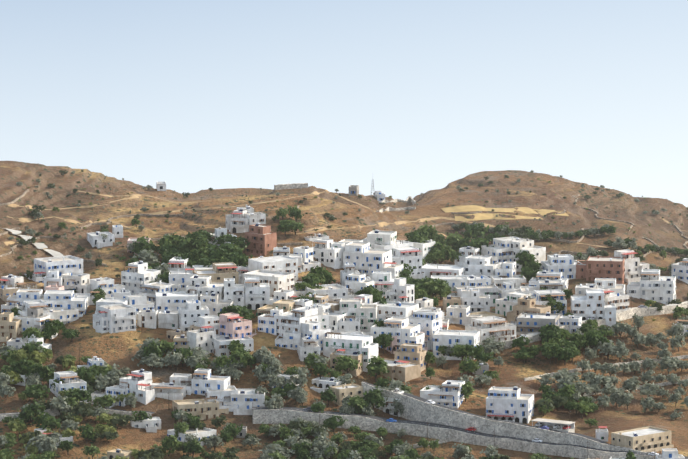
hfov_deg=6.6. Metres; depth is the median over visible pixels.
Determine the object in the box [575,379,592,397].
olive tree
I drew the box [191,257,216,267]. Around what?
broad tree
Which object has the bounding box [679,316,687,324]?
olive tree
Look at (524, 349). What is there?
broad tree
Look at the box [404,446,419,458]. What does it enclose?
tree
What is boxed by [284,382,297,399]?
broad tree
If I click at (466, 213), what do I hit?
terrace wall
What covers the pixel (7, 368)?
tree
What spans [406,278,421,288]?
broad tree
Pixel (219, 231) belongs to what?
house
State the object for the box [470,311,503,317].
house
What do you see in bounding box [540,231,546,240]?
broad tree
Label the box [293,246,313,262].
house
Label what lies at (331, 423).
broad tree
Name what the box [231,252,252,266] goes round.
broad tree
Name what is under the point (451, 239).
tree
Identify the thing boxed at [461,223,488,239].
broad tree
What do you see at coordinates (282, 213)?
tree
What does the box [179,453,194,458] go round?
shrub
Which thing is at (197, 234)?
broad tree
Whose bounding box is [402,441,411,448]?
olive tree
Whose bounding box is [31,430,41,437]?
shrub
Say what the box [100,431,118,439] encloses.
shrub
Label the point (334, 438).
tree
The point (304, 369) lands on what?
olive tree
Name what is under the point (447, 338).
house
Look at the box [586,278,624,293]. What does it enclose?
house
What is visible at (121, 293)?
house
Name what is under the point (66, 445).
broad tree
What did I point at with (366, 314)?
house
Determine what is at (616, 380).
olive tree
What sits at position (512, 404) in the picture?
house
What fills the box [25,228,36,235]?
olive tree
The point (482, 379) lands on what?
olive tree
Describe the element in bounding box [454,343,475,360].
broad tree
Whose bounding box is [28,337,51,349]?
house
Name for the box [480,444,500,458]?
olive tree
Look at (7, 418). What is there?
tree
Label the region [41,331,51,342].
broad tree
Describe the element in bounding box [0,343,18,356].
olive tree
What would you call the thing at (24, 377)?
house
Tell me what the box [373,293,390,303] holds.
broad tree
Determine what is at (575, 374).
olive tree
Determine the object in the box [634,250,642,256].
tree
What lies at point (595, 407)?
broad tree
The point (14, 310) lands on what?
tree
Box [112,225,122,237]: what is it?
house
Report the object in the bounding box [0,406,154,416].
road
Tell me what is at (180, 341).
house
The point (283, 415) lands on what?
retaining wall
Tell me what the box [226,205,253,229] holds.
house
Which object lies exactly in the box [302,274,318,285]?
broad tree
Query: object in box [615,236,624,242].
olive tree
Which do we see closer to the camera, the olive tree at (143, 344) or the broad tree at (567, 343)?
the olive tree at (143, 344)
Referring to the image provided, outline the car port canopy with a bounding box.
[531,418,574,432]
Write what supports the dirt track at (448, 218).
on the terrain
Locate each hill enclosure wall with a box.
[376,207,415,212]
[378,196,415,203]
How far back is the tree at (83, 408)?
2483.74 m
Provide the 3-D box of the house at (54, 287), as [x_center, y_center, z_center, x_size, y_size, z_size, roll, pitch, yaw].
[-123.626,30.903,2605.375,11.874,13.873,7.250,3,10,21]
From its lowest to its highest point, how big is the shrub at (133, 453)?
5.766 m
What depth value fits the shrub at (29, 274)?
2621.61 m
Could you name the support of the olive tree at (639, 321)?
on the terrain
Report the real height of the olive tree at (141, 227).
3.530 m
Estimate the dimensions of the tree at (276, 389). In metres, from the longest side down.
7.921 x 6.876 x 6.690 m
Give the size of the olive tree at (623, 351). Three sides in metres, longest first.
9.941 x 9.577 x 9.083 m
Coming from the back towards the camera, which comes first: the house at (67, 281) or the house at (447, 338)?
the house at (67, 281)
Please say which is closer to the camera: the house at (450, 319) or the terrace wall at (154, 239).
the house at (450, 319)
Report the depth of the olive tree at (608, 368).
2569.74 m
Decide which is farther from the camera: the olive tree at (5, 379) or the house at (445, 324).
the house at (445, 324)
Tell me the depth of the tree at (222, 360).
2527.60 m
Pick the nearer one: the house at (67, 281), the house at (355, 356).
the house at (355, 356)
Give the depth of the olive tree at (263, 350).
2534.00 m
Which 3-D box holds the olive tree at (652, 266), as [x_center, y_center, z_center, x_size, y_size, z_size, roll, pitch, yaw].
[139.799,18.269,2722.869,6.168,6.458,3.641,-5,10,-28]
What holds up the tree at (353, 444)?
on the terrain
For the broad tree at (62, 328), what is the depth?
2571.52 m
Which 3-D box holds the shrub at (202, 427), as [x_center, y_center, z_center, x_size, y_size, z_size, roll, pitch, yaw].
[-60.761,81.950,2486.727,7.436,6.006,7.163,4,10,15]
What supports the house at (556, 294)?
on the terrain
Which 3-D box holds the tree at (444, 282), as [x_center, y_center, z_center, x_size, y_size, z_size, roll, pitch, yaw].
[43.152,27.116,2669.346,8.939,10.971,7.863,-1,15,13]
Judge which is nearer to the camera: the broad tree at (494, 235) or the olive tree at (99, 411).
the olive tree at (99, 411)
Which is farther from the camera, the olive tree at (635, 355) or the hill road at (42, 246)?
the hill road at (42, 246)
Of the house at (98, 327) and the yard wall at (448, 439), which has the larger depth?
the house at (98, 327)
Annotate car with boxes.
[386,418,396,421]
[532,438,542,442]
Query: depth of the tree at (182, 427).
2474.62 m
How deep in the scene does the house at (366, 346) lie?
2552.69 m
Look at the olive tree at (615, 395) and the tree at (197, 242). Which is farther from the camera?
the tree at (197, 242)
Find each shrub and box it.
[4,370,20,384]
[7,348,31,362]
[7,419,26,434]
[18,392,29,401]
[18,431,33,442]
[19,239,28,244]
[19,433,34,443]
[19,444,37,453]
[26,270,33,278]
[26,441,38,453]
[27,209,38,216]
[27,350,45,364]
[28,237,36,242]
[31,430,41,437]
[32,205,46,211]
[32,395,44,401]
[37,398,49,409]
[43,350,52,361]
[44,428,57,435]
[54,355,63,366]
[58,391,65,397]
[59,411,76,422]
[61,427,75,437]
[62,357,74,369]
[66,365,77,377]
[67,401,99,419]
[71,415,82,421]
[84,432,99,441]
[85,380,95,392]
[93,424,103,434]
[94,258,102,267]
[94,413,113,424]
[97,425,115,433]
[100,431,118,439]
[109,413,134,428]
[112,455,128,458]
[114,393,134,402]
[130,449,143,458]
[139,446,164,458]
[151,444,166,455]
[176,442,189,452]
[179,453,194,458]
[190,423,205,429]
[207,449,223,458]
[211,415,226,428]
[223,450,239,458]
[226,446,239,453]
[245,433,255,438]
[287,420,304,429]
[309,426,325,435]
[336,442,351,452]
[358,447,375,458]
[374,449,386,457]
[422,455,439,458]
[453,225,462,229]
[495,454,509,458]
[521,226,531,231]
[534,399,554,414]
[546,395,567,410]
[594,250,608,256]
[603,239,614,247]
[636,255,645,260]
[649,302,663,307]
[666,299,681,303]
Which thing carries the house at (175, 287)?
on the terrain
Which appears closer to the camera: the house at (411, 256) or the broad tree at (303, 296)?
the broad tree at (303, 296)
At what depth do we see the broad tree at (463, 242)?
2744.98 m
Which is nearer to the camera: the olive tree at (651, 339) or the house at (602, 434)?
the house at (602, 434)
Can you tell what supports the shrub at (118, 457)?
on the terrain
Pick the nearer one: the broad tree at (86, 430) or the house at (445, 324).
the broad tree at (86, 430)
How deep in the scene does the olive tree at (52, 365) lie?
2531.98 m
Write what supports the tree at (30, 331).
on the terrain
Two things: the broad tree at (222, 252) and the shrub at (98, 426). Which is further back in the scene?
the broad tree at (222, 252)
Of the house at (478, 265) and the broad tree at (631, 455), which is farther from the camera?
the house at (478, 265)
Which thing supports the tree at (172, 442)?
on the terrain
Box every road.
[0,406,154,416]
[4,228,63,256]
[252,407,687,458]
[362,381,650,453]
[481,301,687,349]
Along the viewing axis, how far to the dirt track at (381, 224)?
2756.12 m
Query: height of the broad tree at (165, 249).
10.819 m
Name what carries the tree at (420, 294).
on the terrain
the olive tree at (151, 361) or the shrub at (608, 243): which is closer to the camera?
the olive tree at (151, 361)
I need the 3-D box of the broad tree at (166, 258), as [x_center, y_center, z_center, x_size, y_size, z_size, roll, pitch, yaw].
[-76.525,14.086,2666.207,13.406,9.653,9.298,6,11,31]
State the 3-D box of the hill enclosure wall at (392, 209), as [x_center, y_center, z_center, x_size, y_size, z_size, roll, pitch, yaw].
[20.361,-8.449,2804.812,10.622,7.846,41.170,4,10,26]
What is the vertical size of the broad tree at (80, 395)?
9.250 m
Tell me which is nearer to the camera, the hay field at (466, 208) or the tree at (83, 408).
the tree at (83, 408)
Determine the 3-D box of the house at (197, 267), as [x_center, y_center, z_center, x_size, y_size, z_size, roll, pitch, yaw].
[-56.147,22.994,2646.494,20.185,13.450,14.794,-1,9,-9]
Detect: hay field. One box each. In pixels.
[441,205,568,215]
[454,213,541,220]
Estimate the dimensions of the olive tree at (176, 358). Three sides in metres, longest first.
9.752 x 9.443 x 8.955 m
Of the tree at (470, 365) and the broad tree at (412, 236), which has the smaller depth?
the tree at (470, 365)
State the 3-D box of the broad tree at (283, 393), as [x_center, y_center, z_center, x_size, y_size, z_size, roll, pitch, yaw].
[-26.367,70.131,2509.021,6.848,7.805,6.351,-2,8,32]
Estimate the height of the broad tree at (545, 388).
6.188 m
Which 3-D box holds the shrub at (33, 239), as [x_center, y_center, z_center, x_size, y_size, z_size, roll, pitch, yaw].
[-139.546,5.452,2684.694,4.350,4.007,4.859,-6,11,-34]
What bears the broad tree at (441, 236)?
on the terrain
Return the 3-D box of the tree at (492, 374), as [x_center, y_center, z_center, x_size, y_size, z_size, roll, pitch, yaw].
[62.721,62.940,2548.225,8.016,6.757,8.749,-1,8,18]
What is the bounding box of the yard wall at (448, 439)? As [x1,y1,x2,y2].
[413,437,451,448]
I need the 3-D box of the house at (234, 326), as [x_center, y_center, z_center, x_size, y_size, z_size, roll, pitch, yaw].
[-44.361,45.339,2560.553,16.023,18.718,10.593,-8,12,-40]
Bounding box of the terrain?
[0,161,687,458]
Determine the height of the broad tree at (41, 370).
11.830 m
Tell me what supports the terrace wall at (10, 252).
on the terrain
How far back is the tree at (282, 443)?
2467.58 m
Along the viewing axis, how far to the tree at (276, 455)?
2446.63 m
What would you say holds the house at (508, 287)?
on the terrain
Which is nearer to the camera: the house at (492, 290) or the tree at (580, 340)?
the tree at (580, 340)
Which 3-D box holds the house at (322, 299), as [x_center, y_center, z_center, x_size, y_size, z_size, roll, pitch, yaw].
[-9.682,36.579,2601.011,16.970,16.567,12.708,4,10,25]
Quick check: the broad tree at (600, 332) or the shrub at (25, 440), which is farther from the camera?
the broad tree at (600, 332)
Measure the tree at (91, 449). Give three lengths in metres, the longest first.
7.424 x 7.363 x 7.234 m
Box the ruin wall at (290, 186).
[274,183,307,189]
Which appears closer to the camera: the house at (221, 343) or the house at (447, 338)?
the house at (221, 343)
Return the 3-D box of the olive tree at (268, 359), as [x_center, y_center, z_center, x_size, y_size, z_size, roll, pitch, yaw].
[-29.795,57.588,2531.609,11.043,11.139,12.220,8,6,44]
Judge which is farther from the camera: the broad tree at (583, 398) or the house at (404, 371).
the house at (404, 371)
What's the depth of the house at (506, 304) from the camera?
2640.67 m
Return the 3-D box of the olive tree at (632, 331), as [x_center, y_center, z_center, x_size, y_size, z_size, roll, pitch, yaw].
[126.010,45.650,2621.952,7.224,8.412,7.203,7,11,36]
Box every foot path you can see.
[4,241,45,252]
[7,216,131,228]
[34,283,43,287]
[79,191,201,202]
[331,192,375,211]
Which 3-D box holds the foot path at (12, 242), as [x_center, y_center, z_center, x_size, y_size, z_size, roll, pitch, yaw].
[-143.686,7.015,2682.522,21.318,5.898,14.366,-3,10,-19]
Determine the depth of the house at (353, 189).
2850.58 m
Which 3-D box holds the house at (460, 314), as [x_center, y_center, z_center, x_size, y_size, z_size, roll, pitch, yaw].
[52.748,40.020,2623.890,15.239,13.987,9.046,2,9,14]
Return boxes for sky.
[0,0,687,206]
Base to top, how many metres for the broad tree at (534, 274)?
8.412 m
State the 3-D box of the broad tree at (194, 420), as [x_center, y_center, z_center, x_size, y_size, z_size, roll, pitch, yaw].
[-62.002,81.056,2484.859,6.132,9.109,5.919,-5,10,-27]
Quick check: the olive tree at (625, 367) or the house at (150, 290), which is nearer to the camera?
the olive tree at (625, 367)
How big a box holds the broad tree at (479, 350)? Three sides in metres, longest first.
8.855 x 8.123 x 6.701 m
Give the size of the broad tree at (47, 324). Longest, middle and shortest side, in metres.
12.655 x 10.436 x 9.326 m
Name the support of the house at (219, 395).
on the terrain
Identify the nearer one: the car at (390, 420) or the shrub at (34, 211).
the car at (390, 420)
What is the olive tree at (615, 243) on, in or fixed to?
on the terrain
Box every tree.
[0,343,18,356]
[0,349,16,364]
[0,365,16,373]
[0,372,13,386]
[0,384,15,399]
[0,435,8,447]
[0,436,16,448]
[0,448,16,458]
[1,432,16,439]
[2,416,13,423]
[9,357,32,370]
[11,307,21,314]
[13,417,26,433]
[14,369,34,375]
[17,401,45,425]
[18,452,29,458]
[19,341,44,355]
[21,327,43,341]
[22,384,50,398]
[24,361,54,379]
[24,451,53,458]
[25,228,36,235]
[25,340,43,352]
[25,373,41,386]
[25,433,56,449]
[32,412,60,429]
[33,212,43,219]
[33,372,42,380]
[36,436,56,452]
[36,450,58,458]
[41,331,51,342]
[42,319,62,330]
[42,375,52,385]
[43,325,59,340]
[45,395,70,415]
[46,363,56,371]
[48,430,61,443]
[50,379,63,390]
[55,319,65,335]
[57,222,65,228]
[59,419,78,430]
[59,440,72,454]
[61,328,79,341]
[62,397,78,409]
[63,388,77,393]
[64,354,76,361]
[65,388,92,401]
[75,366,97,382]
[75,423,95,443]
[80,356,91,364]
[83,444,99,458]
[85,252,92,259]
[87,371,98,386]
[89,364,112,376]
[91,288,105,296]
[92,294,104,304]
[93,394,114,408]
[93,406,108,416]
[94,374,115,392]
[107,363,129,383]
[107,372,120,385]
[125,258,139,267]
[125,393,136,409]
[126,241,136,255]
[130,218,140,227]
[131,349,163,360]
[131,410,151,421]
[132,238,152,254]
[132,249,159,263]
[134,236,152,243]
[136,337,162,351]
[137,225,144,230]
[137,353,161,368]
[139,338,159,350]
[141,340,162,357]
[147,355,163,371]
[149,277,164,282]
[150,243,159,252]
[151,262,162,268]
[154,263,169,275]
[157,269,170,282]
[158,243,177,256]
[158,252,182,263]
[158,339,174,353]
[159,235,177,247]
[159,351,179,367]
[159,435,181,455]
[164,351,183,369]
[170,409,177,421]
[171,232,186,239]
[173,347,192,366]
[173,410,187,421]
[174,422,188,436]
[175,245,190,256]
[179,235,195,250]
[181,253,193,259]
[181,351,191,367]
[183,354,207,372]
[183,411,191,422]
[183,433,200,442]
[183,438,204,457]
[185,231,208,243]
[187,235,208,250]
[187,246,209,260]
[187,259,198,265]
[188,229,214,241]
[188,416,203,429]
[190,347,209,357]
[190,355,210,364]
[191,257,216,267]
[192,351,210,360]
[193,363,208,370]
[199,451,209,458]
[203,433,224,450]
[207,248,231,258]
[208,243,242,256]
[209,358,219,369]
[212,233,239,244]
[213,354,231,367]
[213,364,235,377]
[216,257,227,262]
[217,304,241,316]
[218,429,233,444]
[219,241,246,251]
[224,422,243,440]
[225,254,241,265]
[227,341,241,353]
[227,357,243,368]
[228,236,246,248]
[229,348,255,370]
[230,340,245,351]
[230,368,243,380]
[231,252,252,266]
[237,236,252,246]
[237,305,255,317]
[240,307,251,319]
[241,436,261,448]
[247,355,256,369]
[252,346,274,359]
[252,364,267,383]
[254,353,269,363]
[254,384,268,395]
[257,371,268,384]
[257,452,270,458]
[258,353,282,369]
[258,422,271,437]
[259,444,295,458]
[261,362,275,380]
[263,360,281,377]
[263,393,284,408]
[267,373,284,387]
[267,424,282,440]
[267,450,283,458]
[270,385,282,395]
[273,388,288,397]
[273,439,288,448]
[276,208,288,219]
[277,221,295,236]
[279,219,292,223]
[279,427,296,438]
[282,376,292,387]
[283,366,298,374]
[283,434,310,449]
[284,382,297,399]
[287,205,298,212]
[287,220,303,234]
[287,386,307,402]
[288,209,303,221]
[288,368,307,387]
[290,428,306,441]
[291,441,311,456]
[292,416,306,422]
[293,282,310,290]
[293,366,310,377]
[295,294,316,303]
[296,393,306,405]
[296,447,308,458]
[298,453,312,458]
[300,427,312,438]
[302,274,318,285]
[303,353,319,371]
[304,420,322,426]
[305,353,329,367]
[306,272,325,284]
[309,265,328,284]
[309,447,323,458]
[310,402,325,412]
[311,284,324,288]
[311,362,331,378]
[311,426,329,436]
[312,433,330,448]
[320,387,336,406]
[321,273,335,283]
[321,415,347,432]
[321,441,337,458]
[323,445,337,458]
[329,435,342,444]
[330,369,341,377]
[333,355,361,373]
[334,373,355,384]
[335,432,347,439]
[337,402,354,413]
[337,449,357,458]
[341,395,349,404]
[344,395,373,413]
[347,450,361,458]
[348,425,361,433]
[350,440,362,449]
[351,432,370,440]
[353,405,367,413]
[355,439,375,449]
[357,447,374,458]
[358,285,382,296]
[358,444,371,450]
[361,404,373,415]
[363,385,385,410]
[365,434,383,446]
[366,356,389,381]
[367,440,381,450]
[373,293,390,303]
[373,319,385,326]
[373,377,390,386]
[376,332,393,353]
[376,426,387,437]
[378,386,394,400]
[381,444,392,456]
[388,379,401,390]
[389,398,404,416]
[390,439,403,455]
[390,444,411,454]
[392,379,409,386]
[394,455,410,458]
[395,428,407,436]
[399,270,411,277]
[401,262,416,273]
[401,384,411,392]
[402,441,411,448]
[404,230,424,242]
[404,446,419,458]
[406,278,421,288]
[414,285,421,298]
[414,288,427,299]
[416,224,436,239]
[417,234,429,242]
[417,437,428,450]
[418,276,434,283]
[419,283,430,294]
[421,451,432,456]
[424,250,445,263]
[424,281,450,296]
[425,350,436,367]
[425,367,435,378]
[426,295,439,306]
[428,242,446,263]
[429,235,440,242]
[429,278,449,299]
[429,439,439,451]
[435,231,445,243]
[435,278,448,299]
[435,356,446,368]
[438,345,452,356]
[441,245,455,262]
[443,232,462,248]
[444,345,453,355]
[449,249,463,261]
[450,342,472,360]
[451,236,473,250]
[451,442,472,458]
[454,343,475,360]
[457,374,473,386]
[458,356,480,377]
[458,381,474,401]
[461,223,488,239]
[461,454,475,458]
[468,237,493,254]
[471,343,483,360]
[473,351,496,361]
[473,374,491,387]
[479,455,497,458]
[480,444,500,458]
[481,335,505,354]
[482,340,504,356]
[483,370,499,383]
[488,233,501,240]
[493,356,504,366]
[494,224,508,232]
[504,227,514,234]
[510,335,532,347]
[511,350,534,363]
[515,250,535,266]
[518,260,541,270]
[518,346,533,359]
[519,266,533,282]
[524,228,533,232]
[528,452,547,458]
[529,345,539,359]
[531,269,540,277]
[532,231,538,240]
[535,372,554,385]
[538,341,555,359]
[538,405,552,415]
[539,323,559,332]
[539,331,550,342]
[539,384,550,392]
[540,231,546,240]
[540,346,560,363]
[541,391,563,399]
[542,294,557,310]
[545,338,563,347]
[546,300,557,308]
[546,328,565,340]
[552,344,563,363]
[553,370,572,381]
[554,231,562,238]
[555,301,565,312]
[555,348,576,364]
[556,375,577,389]
[557,383,576,399]
[559,328,571,340]
[562,287,573,299]
[562,340,578,347]
[564,346,580,361]
[564,401,576,413]
[566,371,581,380]
[569,399,593,418]
[570,333,588,349]
[572,390,581,400]
[575,230,582,238]
[575,359,590,372]
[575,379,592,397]
[577,254,587,259]
[578,396,594,403]
[579,323,591,332]
[581,370,595,382]
[583,330,599,348]
[583,346,598,361]
[584,419,596,428]
[585,318,597,328]
[585,373,614,387]
[586,246,597,253]
[588,228,600,236]
[588,402,598,413]
[589,341,601,352]
[589,362,601,372]
[590,384,601,394]
[593,340,624,359]
[594,330,605,336]
[596,326,615,336]
[597,334,608,350]
[597,393,611,410]
[598,325,614,336]
[599,226,606,233]
[599,362,622,376]
[599,382,616,394]
[607,225,616,232]
[609,375,619,385]
[609,388,621,406]
[610,343,629,361]
[611,320,628,337]
[612,241,619,248]
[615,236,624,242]
[616,241,627,248]
[617,390,633,409]
[619,363,630,374]
[620,379,642,393]
[624,237,631,247]
[625,325,641,339]
[625,450,637,458]
[626,237,637,249]
[628,360,642,373]
[630,352,640,360]
[631,313,647,330]
[632,333,646,348]
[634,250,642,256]
[637,381,661,396]
[639,369,655,382]
[640,357,657,370]
[640,396,654,412]
[644,300,651,305]
[644,334,660,348]
[649,264,658,268]
[653,401,664,411]
[654,332,666,339]
[654,373,665,382]
[655,387,669,398]
[656,341,668,349]
[656,348,671,360]
[657,356,679,373]
[659,250,667,259]
[665,323,687,337]
[665,373,679,385]
[666,246,678,254]
[666,391,681,405]
[668,333,685,350]
[669,410,683,419]
[672,247,681,256]
[672,307,687,318]
[673,312,680,319]
[675,386,685,397]
[677,360,687,371]
[677,379,687,388]
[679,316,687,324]
[683,396,687,405]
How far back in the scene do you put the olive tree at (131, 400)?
2500.64 m
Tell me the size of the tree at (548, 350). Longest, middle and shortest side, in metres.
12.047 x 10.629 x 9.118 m
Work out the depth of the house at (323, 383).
2522.95 m
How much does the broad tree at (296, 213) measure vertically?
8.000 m
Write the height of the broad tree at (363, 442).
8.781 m
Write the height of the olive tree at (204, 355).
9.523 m
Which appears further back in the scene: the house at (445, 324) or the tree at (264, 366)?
the house at (445, 324)
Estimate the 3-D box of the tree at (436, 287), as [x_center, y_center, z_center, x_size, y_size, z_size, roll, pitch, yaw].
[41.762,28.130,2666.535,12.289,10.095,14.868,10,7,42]
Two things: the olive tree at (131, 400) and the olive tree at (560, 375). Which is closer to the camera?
the olive tree at (131, 400)
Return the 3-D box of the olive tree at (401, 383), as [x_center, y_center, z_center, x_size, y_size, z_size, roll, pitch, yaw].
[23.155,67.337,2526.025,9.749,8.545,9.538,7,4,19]
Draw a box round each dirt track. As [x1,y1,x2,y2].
[8,196,139,210]
[130,190,328,217]
[290,217,440,236]
[441,217,659,251]
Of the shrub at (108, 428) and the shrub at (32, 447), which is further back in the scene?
the shrub at (108, 428)
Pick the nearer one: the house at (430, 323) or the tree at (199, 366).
the tree at (199, 366)
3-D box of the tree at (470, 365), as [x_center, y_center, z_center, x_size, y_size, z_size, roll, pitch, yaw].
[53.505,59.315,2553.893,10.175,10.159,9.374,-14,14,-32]
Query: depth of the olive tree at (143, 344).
2544.95 m
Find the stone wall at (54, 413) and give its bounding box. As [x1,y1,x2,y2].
[0,410,59,420]
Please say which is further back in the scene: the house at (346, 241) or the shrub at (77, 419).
the house at (346, 241)
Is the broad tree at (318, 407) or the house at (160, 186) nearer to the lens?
the broad tree at (318, 407)
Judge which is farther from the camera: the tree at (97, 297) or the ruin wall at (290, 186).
the ruin wall at (290, 186)
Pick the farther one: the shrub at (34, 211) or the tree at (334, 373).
the shrub at (34, 211)
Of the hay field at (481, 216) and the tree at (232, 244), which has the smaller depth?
the tree at (232, 244)
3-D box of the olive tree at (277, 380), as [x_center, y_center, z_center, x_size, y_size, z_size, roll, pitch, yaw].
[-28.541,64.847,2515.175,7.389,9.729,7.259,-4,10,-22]
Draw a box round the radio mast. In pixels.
[370,181,380,196]
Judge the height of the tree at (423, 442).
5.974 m
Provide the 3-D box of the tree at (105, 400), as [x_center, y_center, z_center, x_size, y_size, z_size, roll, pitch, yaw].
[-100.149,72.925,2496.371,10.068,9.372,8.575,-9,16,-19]
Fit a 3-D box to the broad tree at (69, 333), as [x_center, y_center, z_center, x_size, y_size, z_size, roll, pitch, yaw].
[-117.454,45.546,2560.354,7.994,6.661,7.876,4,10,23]
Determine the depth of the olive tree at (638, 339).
2612.95 m
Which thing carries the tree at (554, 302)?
on the terrain
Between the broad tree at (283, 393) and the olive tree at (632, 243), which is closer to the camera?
the broad tree at (283, 393)
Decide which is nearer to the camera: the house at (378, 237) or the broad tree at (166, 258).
the broad tree at (166, 258)
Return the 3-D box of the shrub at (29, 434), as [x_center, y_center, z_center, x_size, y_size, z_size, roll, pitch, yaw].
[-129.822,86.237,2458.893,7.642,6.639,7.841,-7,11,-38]
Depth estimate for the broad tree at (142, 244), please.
2678.91 m
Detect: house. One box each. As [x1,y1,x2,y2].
[0,274,23,287]
[0,283,36,303]
[0,312,21,341]
[1,300,23,312]
[7,289,48,304]
[7,334,35,349]
[8,375,26,385]
[14,315,57,338]
[17,300,48,315]
[18,307,46,331]
[24,255,82,282]
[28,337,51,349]
[34,428,72,445]
[41,306,84,323]
[43,290,87,316]
[44,270,64,289]
[45,284,63,291]
[49,371,88,402]
[61,272,90,292]
[64,277,76,290]
[74,291,99,305]
[77,356,103,370]
[87,231,114,247]
[90,277,124,297]
[91,385,134,407]
[93,303,136,332]
[94,313,105,332]
[95,297,127,312]
[107,449,132,458]
[111,289,130,297]
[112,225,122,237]
[119,369,154,404]
[121,261,160,294]
[126,294,153,319]
[127,237,150,254]
[130,415,160,432]
[137,280,173,309]
[137,309,157,328]
[149,373,191,399]
[155,291,197,312]
[156,181,165,190]
[158,310,178,328]
[161,257,192,272]
[165,334,188,352]
[167,324,200,338]
[167,427,216,445]
[169,269,197,288]
[172,275,223,300]
[172,284,179,291]
[172,397,228,421]
[178,299,208,330]
[182,368,229,395]
[187,326,215,354]
[192,262,238,283]
[192,265,240,283]
[193,315,218,335]
[200,292,233,315]
[205,386,237,411]
[207,233,217,247]
[213,335,253,356]
[215,227,243,247]
[219,313,256,338]
[223,389,264,414]
[224,278,244,306]
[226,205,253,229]
[229,208,248,232]
[236,256,262,283]
[236,426,246,437]
[243,269,293,296]
[244,212,265,224]
[244,223,276,255]
[244,277,275,309]
[248,255,297,279]
[256,299,297,317]
[258,307,282,334]
[264,306,317,336]
[272,374,298,388]
[273,246,303,272]
[273,289,293,300]
[275,330,318,349]
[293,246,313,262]
[293,277,316,296]
[293,299,312,308]
[297,336,319,360]
[301,321,330,352]
[302,260,320,271]
[304,232,328,241]
[305,284,353,300]
[305,294,339,312]
[310,377,345,392]
[311,304,328,328]
[312,238,344,268]
[313,303,348,331]
[323,332,377,371]
[329,349,362,375]
[330,384,362,405]
[332,242,344,246]
[336,332,363,334]
[339,239,370,247]
[339,294,372,303]
[339,298,376,331]
[339,316,359,331]
[340,262,370,286]
[342,241,402,276]
[345,273,373,297]
[349,185,358,195]
[362,318,388,334]
[363,230,396,246]
[367,265,395,279]
[371,238,413,249]
[371,317,424,349]
[372,271,394,295]
[373,192,384,201]
[373,301,418,319]
[374,358,420,381]
[377,303,396,321]
[383,388,403,416]
[384,331,427,353]
[386,277,413,302]
[386,296,408,302]
[392,246,424,278]
[395,343,425,371]
[402,309,441,349]
[404,240,434,265]
[404,307,440,318]
[415,297,432,308]
[420,380,464,408]
[421,263,476,278]
[431,275,475,293]
[432,330,479,360]
[442,312,452,323]
[442,319,448,329]
[443,296,460,314]
[446,305,481,325]
[448,283,498,306]
[455,246,482,264]
[461,275,490,286]
[461,288,489,312]
[463,255,501,277]
[465,316,515,344]
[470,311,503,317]
[472,363,488,374]
[481,236,525,263]
[486,386,533,423]
[490,275,526,288]
[495,261,515,277]
[495,291,530,315]
[498,282,519,298]
[504,238,545,271]
[506,295,550,321]
[510,312,559,334]
[519,279,562,295]
[522,270,567,289]
[531,289,566,316]
[541,254,582,279]
[560,315,591,334]
[571,289,615,326]
[573,284,595,295]
[576,255,624,283]
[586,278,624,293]
[588,285,628,312]
[596,426,607,441]
[611,426,673,451]
[614,249,648,282]
[626,269,675,304]
[656,448,684,458]
[671,258,687,283]
[675,319,687,335]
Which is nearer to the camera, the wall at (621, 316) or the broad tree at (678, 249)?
the wall at (621, 316)
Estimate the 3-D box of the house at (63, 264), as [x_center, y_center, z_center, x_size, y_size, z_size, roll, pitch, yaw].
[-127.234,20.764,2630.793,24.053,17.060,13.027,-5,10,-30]
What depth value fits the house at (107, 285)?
2614.81 m
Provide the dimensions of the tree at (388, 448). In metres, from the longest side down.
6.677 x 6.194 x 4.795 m
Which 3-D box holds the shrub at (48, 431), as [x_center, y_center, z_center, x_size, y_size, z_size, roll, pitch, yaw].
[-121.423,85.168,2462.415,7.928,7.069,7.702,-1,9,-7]
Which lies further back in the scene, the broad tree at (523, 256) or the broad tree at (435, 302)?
the broad tree at (523, 256)
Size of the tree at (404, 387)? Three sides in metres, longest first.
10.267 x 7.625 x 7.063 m
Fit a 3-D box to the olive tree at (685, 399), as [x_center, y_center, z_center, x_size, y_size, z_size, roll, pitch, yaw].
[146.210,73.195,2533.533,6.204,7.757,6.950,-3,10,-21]
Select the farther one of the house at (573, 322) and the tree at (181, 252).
the tree at (181, 252)
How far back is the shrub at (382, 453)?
2464.01 m
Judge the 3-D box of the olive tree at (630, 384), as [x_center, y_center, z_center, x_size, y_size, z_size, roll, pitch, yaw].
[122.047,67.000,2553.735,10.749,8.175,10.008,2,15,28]
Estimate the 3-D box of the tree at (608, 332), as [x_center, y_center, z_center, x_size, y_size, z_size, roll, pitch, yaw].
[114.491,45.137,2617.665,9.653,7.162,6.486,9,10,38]
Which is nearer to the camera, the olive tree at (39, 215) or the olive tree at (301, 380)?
the olive tree at (301, 380)
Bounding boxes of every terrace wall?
[0,189,28,205]
[0,227,19,235]
[0,235,66,256]
[80,214,184,228]
[83,259,106,265]
[151,235,301,244]
[432,223,453,226]
[451,211,481,213]
[458,228,588,242]
[524,355,687,380]
[546,250,600,254]
[572,194,633,230]
[583,379,687,395]
[642,237,655,256]
[673,224,687,248]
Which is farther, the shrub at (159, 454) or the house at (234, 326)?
the house at (234, 326)
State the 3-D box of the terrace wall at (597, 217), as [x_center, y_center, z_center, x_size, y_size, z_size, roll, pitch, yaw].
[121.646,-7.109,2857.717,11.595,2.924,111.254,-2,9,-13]
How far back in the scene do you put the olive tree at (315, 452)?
2455.96 m
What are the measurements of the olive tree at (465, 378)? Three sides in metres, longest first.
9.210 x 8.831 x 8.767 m
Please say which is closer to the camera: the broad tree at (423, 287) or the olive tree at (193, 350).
the olive tree at (193, 350)
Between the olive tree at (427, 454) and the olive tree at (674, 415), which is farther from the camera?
the olive tree at (674, 415)
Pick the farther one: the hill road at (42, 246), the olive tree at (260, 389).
the hill road at (42, 246)
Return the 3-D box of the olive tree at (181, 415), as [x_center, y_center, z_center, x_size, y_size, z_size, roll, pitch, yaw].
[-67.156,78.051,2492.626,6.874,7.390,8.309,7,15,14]
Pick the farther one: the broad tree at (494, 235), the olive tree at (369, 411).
the broad tree at (494, 235)

